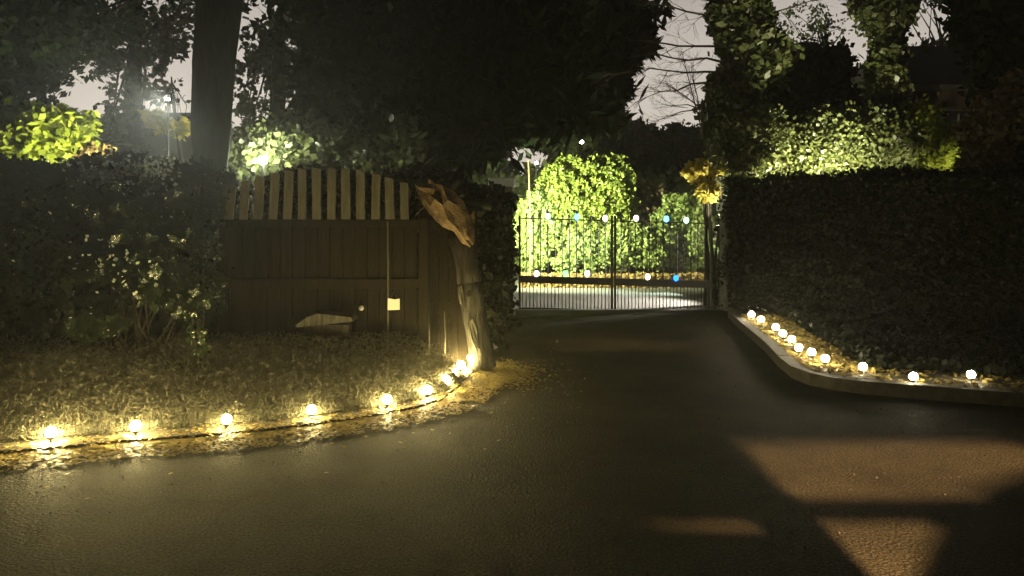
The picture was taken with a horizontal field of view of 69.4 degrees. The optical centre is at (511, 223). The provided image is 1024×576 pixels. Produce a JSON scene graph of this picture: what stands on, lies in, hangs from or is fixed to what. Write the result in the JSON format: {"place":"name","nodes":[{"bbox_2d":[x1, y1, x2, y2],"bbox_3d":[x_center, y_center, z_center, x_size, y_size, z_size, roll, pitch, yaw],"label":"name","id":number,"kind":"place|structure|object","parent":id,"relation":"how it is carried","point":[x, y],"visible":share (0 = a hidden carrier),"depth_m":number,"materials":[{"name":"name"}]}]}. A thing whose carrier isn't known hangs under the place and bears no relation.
{"place":"outdoors","nodes":[
{"label":"outdoors","id":0,"kind":"place"},
{"bbox_2d":[28,0,949,175],"label":"sky","id":1,"kind":"structure","parent":0,"point":[83,96],"materials":[{"name":"grey"}]},
{"bbox_2d":[0,310,1023,575],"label":"driveway","id":2,"kind":"structure","parent":0,"point":[256,524],"depth_m":4.51,"materials":[{"name":"grey asphalt"}]},
{"bbox_2d":[0,356,585,498],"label":"fallen leaves","id":3,"kind":"object","parent":2,"relation":"on","point":[497,373],"visible":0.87,"depth_m":5.59,"materials":[{"name":"yellow plant"}]},
{"bbox_2d":[458,180,521,351],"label":"ivy wall","id":4,"kind":"structure","parent":2,"relation":"on","point":[497,251],"depth_m":9.34,"materials":[{"name":"green plant"}]},
{"bbox_2d":[3,315,1023,575],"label":"grit","id":5,"kind":"object","parent":2,"relation":"on","point":[597,465],"visible":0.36,"depth_m":4.73,"materials":[{"name":"gravel"}]},
{"bbox_2d":[728,311,1023,406],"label":"kerb","id":6,"kind":"structure","parent":2,"relation":"on","point":[783,360],"depth_m":6.92,"materials":[{"name":"concrete"}]},
{"bbox_2d":[513,280,720,309],"bbox_3d":[2.000,1.598,17.380,14.000,0.001,7.240,0,0,0],"label":"gravel court","id":7,"kind":"object","parent":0,"point":[618,298],"visible":0.17,"depth_m":15.86,"materials":[{"name":"beige gravel"}]},
{"bbox_2d":[300,97,428,174],"bbox_3d":[-3.341,-0.735,14.949,3.490,3.547,2.465,0,0,0],"label":"background tree","id":8,"kind":"object","parent":7,"relation":"on","point":[378,141],"visible":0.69,"depth_m":14.39,"materials":[{"name":"green plant"}]},
{"bbox_2d":[528,160,531,285],"bbox_3d":[0.444,-0.005,18.598,0.096,3.211,0.058,0,0,-17],"label":"trunk","id":9,"kind":"object","parent":7,"relation":"on","point":[530,222],"visible":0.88,"depth_m":18.58,"materials":[{"name":"brown plant"}]},
{"bbox_2d":[513,183,561,271],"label":"shrub","id":10,"kind":"object","parent":7,"relation":"on","point":[539,205],"visible":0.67,"depth_m":19.25,"materials":[{"name":"green plant"}]},
{"bbox_2d":[528,152,641,272],"bbox_3d":[1.963,-0.195,20.161,3.284,3.621,2.278,0,0,0],"label":"shrub","id":11,"kind":"object","parent":7,"relation":"on","point":[593,186],"visible":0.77,"depth_m":19.50,"materials":[{"name":"green plant"}]},
{"bbox_2d":[531,219,678,273],"bbox_3d":[2.386,0.741,19.182,3.865,1.771,1.285,0,0,0],"label":"shrub","id":12,"kind":"object","parent":7,"relation":"on","point":[594,251],"visible":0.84,"depth_m":18.92,"materials":[{"name":"green plant"}]},
{"bbox_2d":[521,271,703,287],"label":"border plants","id":13,"kind":"object","parent":7,"relation":"on","point":[659,276],"visible":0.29,"depth_m":18.60,"materials":[{"name":"yellow plant"}]},
{"bbox_2d":[632,177,666,272],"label":"shrub","id":14,"kind":"object","parent":7,"relation":"on","point":[644,193],"visible":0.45,"depth_m":20.39,"materials":[{"name":"green plant"}]},
{"bbox_2d":[647,190,716,272],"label":"shrub","id":15,"kind":"object","parent":7,"relation":"on","point":[680,207],"visible":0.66,"depth_m":19.38,"materials":[{"name":"green plant"}]},
{"bbox_2d":[637,38,730,215],"bbox_3d":[3.573,-1.233,15.200,2.243,5.669,1.073,0,0,0],"label":"bare sapling","id":16,"kind":"object","parent":7,"relation":"on","point":[701,118],"visible":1,"depth_m":15.19,"materials":[{"name":"plant"}]},
{"bbox_2d":[680,152,730,305],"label":"golden shrub","id":17,"kind":"object","parent":7,"relation":"on","point":[702,173],"visible":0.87,"depth_m":14.54,"materials":[{"name":"yellow plant"}]},
{"bbox_2d":[713,226,719,306],"bbox_3d":[3.974,0.815,14.187,0.180,1.570,0.142,0,0,-15],"label":"gate post","id":18,"kind":"object","parent":7,"relation":"on","point":[717,227],"visible":0.5,"depth_m":14.16,"materials":[{"name":"black metal"}]},
{"bbox_2d":[700,103,803,186],"bbox_3d":[4.705,-0.383,14.578,2.043,3.989,1.760,0,0,0],"label":"shrub","id":19,"kind":"object","parent":7,"relation":"on","point":[751,144],"visible":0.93,"depth_m":14.21,"materials":[{"name":"green plant"}]},
{"bbox_2d":[771,98,875,181],"bbox_3d":[6.066,-0.441,14.765,2.203,4.098,1.741,0,0,13],"label":"shrub","id":20,"kind":"object","parent":7,"relation":"on","point":[825,135],"visible":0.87,"depth_m":14.33,"materials":[{"name":"green plant"}]},
{"bbox_2d":[839,100,932,184],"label":"shrub","id":21,"kind":"object","parent":7,"relation":"on","point":[883,126],"visible":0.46,"depth_m":14.53,"materials":[{"name":"green plant"}]},
{"bbox_2d":[513,263,727,315],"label":"ground","id":22,"kind":"structure","parent":0,"point":[607,270],"depth_m":24.97,"materials":[{"name":"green plant"}]},
{"bbox_2d":[0,0,121,107],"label":"tall tree","id":23,"kind":"object","parent":22,"relation":"on","point":[41,41],"visible":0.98,"depth_m":9.69,"materials":[{"name":"green plant"}]},
{"bbox_2d":[74,0,195,159],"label":"background tree","id":24,"kind":"object","parent":22,"relation":"on","point":[135,55],"visible":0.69,"depth_m":20.67,"materials":[{"name":"green plant"}]},
{"bbox_2d":[99,113,235,163],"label":"building","id":25,"kind":"structure","parent":22,"relation":"on","point":[158,142],"depth_m":24.00,"materials":[{"name":"tile"}]},
{"bbox_2d":[0,351,473,453],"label":"planting bed","id":26,"kind":"object","parent":22,"relation":"on","point":[144,432],"visible":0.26,"depth_m":5.66,"materials":[{"name":"soil"}]},
{"bbox_2d":[45,427,56,441],"bbox_3d":[-3.312,1.556,5.313,0.070,0.197,0.074,0,0,0],"label":"stake lamp","id":27,"kind":"object","parent":26,"relation":"on","point":[50,432],"visible":0.91,"depth_m":5.29,"materials":[{"name":"white glass"}]},
{"bbox_2d":[0,91,102,163],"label":"shrub","id":28,"kind":"object","parent":26,"relation":"on","point":[35,131],"visible":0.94,"depth_m":9.26,"materials":[{"name":"green plant"}]},
{"bbox_2d":[73,141,116,157],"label":"shrub","id":29,"kind":"object","parent":26,"relation":"on","point":[91,148],"visible":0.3,"depth_m":9.63,"materials":[{"name":"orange plant"}]},
{"bbox_2d":[0,146,250,385],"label":"glossy hedge","id":30,"kind":"object","parent":26,"relation":"on","point":[41,236],"visible":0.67,"depth_m":7.24,"materials":[{"name":"green plant"}]},
{"bbox_2d":[59,178,197,391],"bbox_3d":[-3.517,0.572,6.782,1.279,1.987,0.687,0,0,0],"label":"shrub","id":31,"kind":"object","parent":26,"relation":"on","point":[119,233],"visible":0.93,"depth_m":6.68,"materials":[{"name":"green plant"}]},
{"bbox_2d":[130,421,140,434],"bbox_3d":[-2.791,1.556,5.482,0.070,0.197,0.074,0,0,0],"label":"stake lamp","id":32,"kind":"object","parent":26,"relation":"on","point":[135,426],"visible":0.91,"depth_m":5.46,"materials":[{"name":"white glass"}]},
{"bbox_2d":[59,276,217,393],"bbox_3d":[-3.323,1.015,6.608,1.356,1.108,0.448,0,0,0],"label":"shrub","id":33,"kind":"object","parent":26,"relation":"on","point":[185,295],"visible":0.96,"depth_m":6.55,"materials":[{"name":"green plant"}]},
{"bbox_2d":[137,77,190,163],"bbox_3d":[-6.279,-0.819,13.458,1.061,3.742,0.796,0,0,0],"label":"autumn tree","id":34,"kind":"object","parent":26,"relation":"on","point":[156,119],"visible":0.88,"depth_m":13.38,"materials":[{"name":"green plant"}]},
{"bbox_2d":[165,97,170,155],"bbox_3d":[-5.834,-0.286,12.533,0.080,3.740,0.084,0,0,-19],"label":"garden floodlight","id":35,"kind":"object","parent":26,"relation":"on","point":[167,99],"visible":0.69,"depth_m":12.54,"materials":[{"name":"grey metal"}]},
{"bbox_2d":[221,414,230,428],"bbox_3d":[-2.186,1.556,5.661,0.070,0.197,0.074,0,0,0],"label":"stake lamp","id":36,"kind":"object","parent":26,"relation":"on","point":[226,419],"visible":0.9,"depth_m":5.64,"materials":[{"name":"white glass"}]},
{"bbox_2d":[0,329,464,442],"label":"ground cover","id":37,"kind":"object","parent":26,"relation":"on","point":[410,379],"visible":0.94,"depth_m":6.41,"materials":[{"name":"green plant"}]},
{"bbox_2d":[83,0,392,170],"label":"tall tree","id":38,"kind":"object","parent":26,"relation":"on","point":[217,24],"visible":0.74,"depth_m":11.00,"materials":[{"name":"brown plant"}]},
{"bbox_2d":[259,156,266,176],"bbox_3d":[-4.378,0.200,13.000,0.143,2.800,0.150,0,0,0],"label":"globe lamp","id":39,"kind":"object","parent":26,"relation":"on","point":[262,160],"visible":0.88,"depth_m":12.97,"materials":[{"name":"white glass"}]},
{"bbox_2d":[307,405,315,418],"bbox_3d":[-1.614,1.556,5.954,0.070,0.197,0.074,0,0,0],"label":"stake lamp","id":40,"kind":"object","parent":26,"relation":"on","point":[311,410],"visible":0.9,"depth_m":5.93,"materials":[{"name":"white glass"}]},
{"bbox_2d":[199,167,428,372],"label":"wooden gate","id":41,"kind":"structure","parent":26,"relation":"on","point":[289,272],"depth_m":7.59,"materials":[{"name":"brown wood"}]},
{"bbox_2d":[388,292,399,309],"bbox_3d":[-1.203,0.779,7.534,0.122,0.194,0.030,0,0,0],"label":"notice","id":42,"kind":"object","parent":41,"relation":"attached to","point":[393,304],"visible":1,"depth_m":7.52,"materials":[{"name":"yellow paper"}]},
{"bbox_2d":[295,311,357,379],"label":"stone slab","id":43,"kind":"structure","parent":26,"relation":"on","point":[326,324],"depth_m":7.27,"materials":[{"name":"stone"}]},
{"bbox_2d":[383,395,390,407],"bbox_3d":[-1.064,1.558,6.302,0.072,0.201,0.076,0,0,0],"label":"stake lamp","id":44,"kind":"object","parent":26,"relation":"on","point":[386,399],"visible":0.88,"depth_m":6.28,"materials":[{"name":"white glass"}]},
{"bbox_2d":[423,386,431,396],"bbox_3d":[-0.762,1.559,6.667,0.074,0.206,0.077,0,0,0],"label":"stake lamp","id":45,"kind":"object","parent":26,"relation":"on","point":[427,390],"visible":0.91,"depth_m":6.64,"materials":[{"name":"white glass"}]},
{"bbox_2d":[443,376,449,382],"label":"stake lamp","id":46,"kind":"object","parent":26,"relation":"on","point":[447,378],"visible":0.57,"depth_m":7.05,"materials":[{"name":"white glass"}]},
{"bbox_2d":[420,209,476,365],"bbox_3d":[-0.686,0.690,7.976,0.624,1.701,0.092,0,0,0],"label":"board fence","id":47,"kind":"object","parent":26,"relation":"on","point":[443,328],"visible":0.34,"depth_m":8.00,"materials":[{"name":"brown wood"}]},
{"bbox_2d":[414,179,495,369],"bbox_3d":[-0.601,0.546,7.909,0.860,2.023,0.525,0,0,0],"label":"broken tree","id":48,"kind":"object","parent":26,"relation":"on","point":[445,207],"visible":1,"depth_m":7.87,"materials":[{"name":"brown plant"}]},
{"bbox_2d":[457,361,464,370],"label":"stake lamp","id":49,"kind":"object","parent":26,"relation":"on","point":[460,366],"visible":0.77,"depth_m":7.82,"materials":[{"name":"white glass"}]},
{"bbox_2d":[232,6,300,175],"bbox_3d":[-5.856,-2.343,20.046,3.754,7.809,3.245,0,0,0],"label":"background tree","id":50,"kind":"object","parent":22,"relation":"on","point":[259,60],"visible":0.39,"depth_m":19.39,"materials":[{"name":"green plant"}]},
{"bbox_2d":[228,107,342,216],"bbox_3d":[-4.419,-0.325,13.945,2.617,3.867,1.848,0,0,0],"label":"shrub","id":51,"kind":"object","parent":22,"relation":"on","point":[284,142],"visible":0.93,"depth_m":13.55,"materials":[{"name":"green plant"}]},
{"bbox_2d":[248,156,482,349],"bbox_3d":[-1.873,0.379,9.824,3.137,2.543,1.753,0,0,0],"label":"climber hedge","id":52,"kind":"object","parent":22,"relation":"on","point":[455,181],"visible":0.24,"depth_m":9.31,"materials":[{"name":"green plant"}]},
{"bbox_2d":[266,0,676,180],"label":"conifer","id":53,"kind":"object","parent":22,"relation":"on","point":[480,84],"visible":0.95,"depth_m":15.58,"materials":[{"name":"green plant"}]},
{"bbox_2d":[488,178,514,304],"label":"gate pillar","id":54,"kind":"structure","parent":22,"relation":"on","point":[508,184],"depth_m":13.50,"materials":[{"name":"stone"}]},
{"bbox_2d":[515,212,612,308],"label":"iron gate","id":55,"kind":"structure","parent":54,"relation":"attached to","point":[562,280],"depth_m":13.89,"materials":[{"name":"black metal"}]},
{"bbox_2d":[574,212,579,219],"bbox_3d":[1.216,-0.149,13.840,0.095,0.158,0.100,0,0,0],"label":"gate light","id":56,"kind":"object","parent":55,"relation":"attached to","point":[576,216],"visible":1,"depth_m":13.81,"materials":[{"name":"blue glass"}]},
{"bbox_2d":[585,268,589,276],"bbox_3d":[1.408,0.910,13.840,0.095,0.158,0.100,0,0,0],"label":"gate light","id":57,"kind":"object","parent":55,"relation":"attached to","point":[587,273],"visible":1,"depth_m":13.81,"materials":[{"name":"white glass"}]},
{"bbox_2d":[236,153,777,271],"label":"undergrowth","id":58,"kind":"object","parent":22,"relation":"on","point":[680,183],"visible":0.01,"depth_m":25.98,"materials":[{"name":"green plant"}]},
{"bbox_2d":[473,151,545,190],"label":"woodland","id":59,"kind":"object","parent":22,"relation":"on","point":[511,168],"depth_m":39.38,"materials":[{"name":"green plant"}]},
{"bbox_2d":[535,162,537,187],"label":"globe lamp","id":60,"kind":"object","parent":22,"relation":"on","point":[536,163],"visible":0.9,"depth_m":22.97,"materials":[{"name":"black metal"}]},
{"bbox_2d":[580,140,583,158],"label":"globe lamp","id":61,"kind":"object","parent":22,"relation":"on","point":[581,141],"visible":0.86,"depth_m":23.98,"materials":[{"name":"white glass"}]},
{"bbox_2d":[530,109,655,167],"bbox_3d":[3.852,-1.719,31.097,6.426,6.121,3.323,0,0,0],"label":"tree","id":62,"kind":"object","parent":22,"relation":"on","point":[629,144],"visible":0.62,"depth_m":30.06,"materials":[{"name":"green plant"}]},
{"bbox_2d":[631,119,713,192],"bbox_3d":[6.489,-1.447,30.010,4.428,5.492,3.468,0,0,0],"label":"tree","id":63,"kind":"object","parent":22,"relation":"on","point":[677,143],"visible":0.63,"depth_m":29.05,"materials":[{"name":"green plant"}]},
{"bbox_2d":[593,0,844,298],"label":"ivy clad tree","id":64,"kind":"object","parent":22,"relation":"on","point":[752,42],"visible":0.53,"depth_m":15.60,"materials":[{"name":"green plant"}]},
{"bbox_2d":[716,202,743,310],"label":"gate pillar","id":65,"kind":"structure","parent":22,"relation":"on","point":[723,293],"depth_m":13.60,"materials":[{"name":"plant"}]},
{"bbox_2d":[614,215,715,308],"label":"iron gate","id":66,"kind":"structure","parent":65,"relation":"attached to","point":[656,282],"depth_m":13.89,"materials":[{"name":"black metal"}]},
{"bbox_2d":[633,213,638,220],"bbox_3d":[2.323,-0.124,13.840,0.095,0.158,0.100,0,0,0],"label":"gate light","id":67,"kind":"object","parent":66,"relation":"attached to","point":[636,218],"visible":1,"depth_m":13.81,"materials":[{"name":"white glass"}]},
{"bbox_2d":[645,272,649,279],"bbox_3d":[2.539,0.971,13.840,0.095,0.158,0.100,0,0,0],"label":"gate light","id":68,"kind":"object","parent":66,"relation":"attached to","point":[647,276],"visible":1,"depth_m":13.81,"materials":[{"name":"white glass"}]},
{"bbox_2d":[673,273,678,280],"bbox_3d":[3.069,0.995,13.840,0.095,0.158,0.100,0,0,0],"label":"gate light","id":69,"kind":"object","parent":66,"relation":"attached to","point":[675,277],"visible":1,"depth_m":13.81,"materials":[{"name":"blue glass"}]},
{"bbox_2d":[761,34,871,168],"bbox_3d":[7.012,-1.424,18.575,3.616,6.692,3.089,0,0,0],"label":"dark evergreen","id":70,"kind":"object","parent":22,"relation":"on","point":[819,74],"visible":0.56,"depth_m":17.52,"materials":[{"name":"green plant"}]},
{"bbox_2d":[779,0,863,87],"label":"autumn tree","id":71,"kind":"object","parent":22,"relation":"on","point":[823,28],"visible":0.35,"depth_m":21.85,"materials":[{"name":"green plant"}]},
{"bbox_2d":[841,0,938,145],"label":"ivy clad tree","id":72,"kind":"object","parent":22,"relation":"on","point":[884,25],"visible":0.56,"depth_m":15.23,"materials":[{"name":"green plant"}]},
{"bbox_2d":[851,46,980,184],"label":"brick house","id":73,"kind":"structure","parent":22,"relation":"on","point":[935,70],"depth_m":21.42,"materials":[{"name":"tile"}]},
{"bbox_2d":[940,109,970,127],"bbox_3d":[12.664,-2.700,20.980,1.020,1.120,0.060,0,0,0],"label":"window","id":74,"kind":"structure","parent":73,"relation":"in","point":[952,112],"depth_m":20.98,"materials":[{"name":"brown glass"}]},
{"bbox_2d":[890,92,961,170],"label":"shrub","id":75,"kind":"object","parent":22,"relation":"on","point":[939,141],"visible":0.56,"depth_m":14.74,"materials":[{"name":"green plant"}]},
{"bbox_2d":[908,0,949,45],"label":"leaning tree","id":76,"kind":"object","parent":22,"relation":"on","point":[940,41],"visible":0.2,"depth_m":24.87,"materials":[{"name":"plant"}]},
{"bbox_2d":[922,0,1023,107],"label":"dark tree","id":77,"kind":"object","parent":22,"relation":"on","point":[988,35],"visible":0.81,"depth_m":12.63,"materials":[{"name":"green plant"}]},
{"bbox_2d":[950,66,1023,170],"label":"beech bush","id":78,"kind":"object","parent":22,"relation":"on","point":[990,131],"visible":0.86,"depth_m":11.96,"materials":[{"name":"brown plant"}]},
{"bbox_2d":[730,307,1023,390],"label":"planting bank","id":79,"kind":"structure","parent":0,"point":[905,377],"depth_m":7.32,"materials":[{"name":"brown plant"}]},
{"bbox_2d":[748,311,754,318],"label":"stake lamp","id":80,"kind":"object","parent":79,"relation":"on","point":[751,314],"visible":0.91,"depth_m":11.48,"materials":[{"name":"white glass"}]},
{"bbox_2d":[758,316,763,323],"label":"stake lamp","id":81,"kind":"object","parent":79,"relation":"on","point":[761,319],"visible":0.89,"depth_m":10.86,"materials":[{"name":"white glass"}]},
{"bbox_2d":[772,324,778,331],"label":"stake lamp","id":82,"kind":"object","parent":79,"relation":"on","point":[775,327],"visible":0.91,"depth_m":10.05,"materials":[{"name":"white glass"}]},
{"bbox_2d":[779,330,785,338],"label":"stake lamp","id":83,"kind":"object","parent":79,"relation":"on","point":[782,333],"visible":0.91,"depth_m":9.46,"materials":[{"name":"white glass"}]},
{"bbox_2d":[788,336,795,344],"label":"stake lamp","id":84,"kind":"object","parent":79,"relation":"on","point":[791,339],"visible":0.91,"depth_m":8.99,"materials":[{"name":"white glass"}]},
{"bbox_2d":[795,344,802,352],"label":"stake lamp","id":85,"kind":"object","parent":79,"relation":"on","point":[798,347],"visible":0.93,"depth_m":8.38,"materials":[{"name":"white glass"}]},
{"bbox_2d":[808,348,815,357],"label":"stake lamp","id":86,"kind":"object","parent":79,"relation":"in","point":[811,352],"visible":0.89,"depth_m":8.09,"materials":[{"name":"white glass"}]},
{"bbox_2d":[821,355,828,364],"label":"stake lamp","id":87,"kind":"object","parent":79,"relation":"in","point":[825,359],"visible":0.89,"depth_m":7.70,"materials":[{"name":"white glass"}]},
{"bbox_2d":[859,363,866,373],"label":"stake lamp","id":88,"kind":"object","parent":79,"relation":"in","point":[862,367],"visible":0.91,"depth_m":7.38,"materials":[{"name":"white glass"}]},
{"bbox_2d":[708,160,1023,332],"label":"dark hedge","id":89,"kind":"object","parent":79,"relation":"on","point":[922,242],"visible":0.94,"depth_m":11.41,"materials":[{"name":"green plant"}]},
{"bbox_2d":[777,304,1023,377],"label":"ground cover","id":90,"kind":"object","parent":79,"relation":"on","point":[896,341],"visible":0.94,"depth_m":8.70,"materials":[{"name":"green plant"}]},
{"bbox_2d":[909,372,917,382],"bbox_3d":[3.767,1.491,6.940,0.072,0.198,0.076,0,0,0],"label":"stake lamp","id":91,"kind":"object","parent":79,"relation":"in","point":[913,376],"visible":0.92,"depth_m":6.92,"materials":[{"name":"white glass"}]},
{"bbox_2d":[967,371,975,381],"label":"stake lamp","id":92,"kind":"object","parent":79,"relation":"in","point":[971,375],"visible":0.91,"depth_m":7.01,"materials":[{"name":"white glass"}]}
]}

